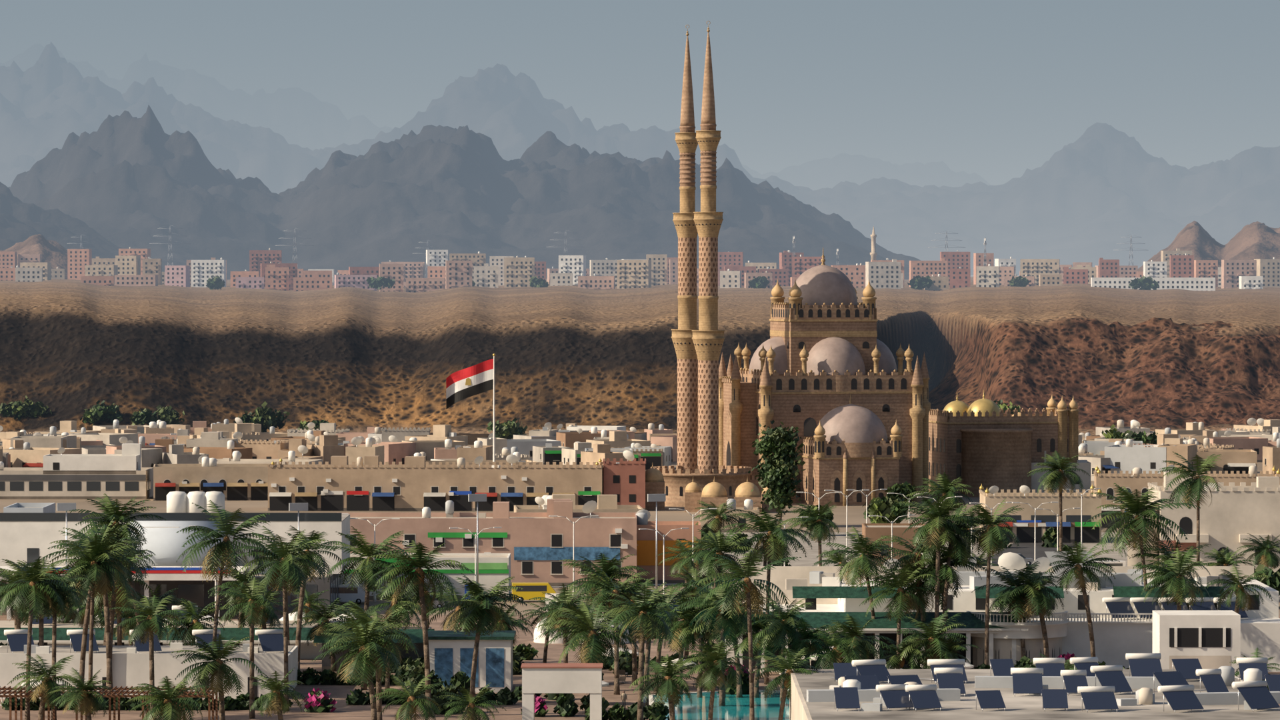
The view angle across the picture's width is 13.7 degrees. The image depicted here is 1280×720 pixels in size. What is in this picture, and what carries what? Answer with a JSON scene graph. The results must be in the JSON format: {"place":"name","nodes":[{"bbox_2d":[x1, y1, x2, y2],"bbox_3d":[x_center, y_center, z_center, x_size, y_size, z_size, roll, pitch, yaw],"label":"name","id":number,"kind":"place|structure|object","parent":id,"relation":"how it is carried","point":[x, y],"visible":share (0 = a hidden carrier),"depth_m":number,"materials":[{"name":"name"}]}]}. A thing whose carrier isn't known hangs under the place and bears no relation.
{"place":"outdoors","nodes":[
{"label":"outdoors","id":0,"kind":"place"},
{"bbox_2d":[0,234,67,279],"bbox_3d":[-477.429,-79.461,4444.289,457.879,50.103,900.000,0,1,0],"label":"hill","id":1,"kind":"structure","parent":0,"point":[54,253],"depth_m":4267.59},
{"bbox_2d":[0,182,164,271],"bbox_3d":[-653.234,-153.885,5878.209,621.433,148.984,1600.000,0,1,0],"label":"mountain","id":2,"kind":"structure","parent":0,"point":[21,221],"depth_m":5759.27,"materials":[{"name":"grey stone"}]},
{"bbox_2d":[8,104,920,279],"bbox_3d":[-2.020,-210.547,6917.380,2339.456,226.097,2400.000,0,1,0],"label":"mountain","id":3,"kind":"structure","parent":0,"point":[125,179],"depth_m":6303.23,"materials":[{"name":"grey stone"}]},
{"bbox_2d":[0,43,992,190],"bbox_3d":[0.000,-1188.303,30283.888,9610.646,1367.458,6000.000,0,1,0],"label":"mountain","id":4,"kind":"structure","parent":0,"point":[300,117],"depth_m":29572.03,"materials":[{"name":"grey stone"}]},
{"bbox_2d":[0,276,1279,444],"bbox_3d":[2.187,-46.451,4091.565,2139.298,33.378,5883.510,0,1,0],"label":"cliff rock","id":5,"kind":"object","parent":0,"point":[355,359],"visible":0.52,"depth_m":1321.44,"materials":[{"name":"brown stone"}]},
{"bbox_2d":[66,225,1145,287],"bbox_3d":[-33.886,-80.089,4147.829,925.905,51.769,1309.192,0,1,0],"label":"pylons","id":6,"kind":"object","parent":5,"relation":"on","point":[873,253],"visible":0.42,"depth_m":4298.79,"materials":[{"name":"metal"}]},
{"bbox_2d":[0,247,1279,292],"bbox_3d":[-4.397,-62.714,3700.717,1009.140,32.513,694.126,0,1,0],"label":"town","id":7,"kind":"object","parent":5,"relation":"on","point":[1178,269],"visible":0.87,"depth_m":3644.55,"materials":[{"name":"white paint"}]},
{"bbox_2d":[0,41,1279,275],"bbox_3d":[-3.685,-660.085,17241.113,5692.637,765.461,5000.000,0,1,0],"label":"mountain","id":8,"kind":"structure","parent":0,"point":[1095,193],"depth_m":16335.36,"materials":[{"name":"grey stone"}]},
{"bbox_2d":[0,275,1279,615],"bbox_3d":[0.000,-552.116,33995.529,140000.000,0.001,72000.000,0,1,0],"label":"ground","id":9,"kind":"structure","parent":0,"point":[856,518],"depth_m":872.47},
{"bbox_2d":[446,353,495,461],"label":"flag on flagpole","id":10,"kind":"object","parent":9,"relation":"on","point":[471,381],"visible":0.95,"depth_m":950.21,"materials":[{"name":"fabric"}]},
{"bbox_2d":[0,523,1129,719],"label":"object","id":11,"kind":"object","parent":9,"relation":"on","point":[319,701],"visible":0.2,"depth_m":487.49,"materials":[{"name":"green plant"}]},
{"bbox_2d":[56,488,1157,708],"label":"street props","id":12,"kind":"object","parent":9,"relation":"on","point":[529,591],"visible":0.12,"depth_m":636.40,"materials":[{"name":"white paint"}]},
{"bbox_2d":[0,450,1279,719],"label":"palm trees","id":13,"kind":"object","parent":9,"relation":"on","point":[107,560],"visible":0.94,"depth_m":494.96,"materials":[{"name":"green plant"}]},
{"bbox_2d":[0,417,1279,619],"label":"town buildings","id":14,"kind":"structure","parent":9,"relation":"on","point":[533,480],"depth_m":873.89,"materials":[{"name":"white paint"}]},
{"bbox_2d":[0,551,1279,719],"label":"resort buildings","id":15,"kind":"structure","parent":9,"relation":"on","point":[1172,658],"depth_m":499.00,"materials":[{"name":"white paint"}]},
{"bbox_2d":[0,275,1279,595],"bbox_3d":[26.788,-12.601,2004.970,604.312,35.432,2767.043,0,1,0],"label":"tree foliage","id":16,"kind":"object","parent":9,"relation":"on","point":[776,471],"visible":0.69,"depth_m":1071.43,"materials":[{"name":"green plant"}]},
{"bbox_2d":[671,24,698,473],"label":"minaret","id":17,"kind":"object","parent":9,"relation":"on","point":[686,141],"visible":0.86,"depth_m":905.59,"materials":[{"name":"stone"}]},
{"bbox_2d":[692,20,724,473],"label":"minaret","id":18,"kind":"object","parent":9,"relation":"on","point":[708,338],"visible":0.99,"depth_m":891.60,"materials":[{"name":"stone"}]},
{"bbox_2d":[645,392,1079,513],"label":"annex","id":19,"kind":"object","parent":9,"relation":"on","point":[985,443],"visible":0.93,"depth_m":928.93,"materials":[{"name":"beige stone"}]},
{"bbox_2d":[0,0,1279,185],"label":"sky","id":20,"kind":"structure","parent":0,"point":[991,89],"materials":[{"name":"grey"}]},
{"bbox_2d":[718,248,930,505],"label":"mosque","id":21,"kind":"structure","parent":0,"point":[837,388],"depth_m":907.43,"materials":[{"name":"stone"}]},
{"bbox_2d":[552,528,1279,601],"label":"street","id":22,"kind":"structure","parent":0,"point":[1026,550],"depth_m":753.28,"materials":[{"name":"grey asphalt"}]},
{"bbox_2d":[1138,220,1279,271],"bbox_3d":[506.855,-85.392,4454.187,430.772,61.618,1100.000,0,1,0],"label":"hill","id":23,"kind":"structure","parent":0,"point":[1256,240],"depth_m":4293.64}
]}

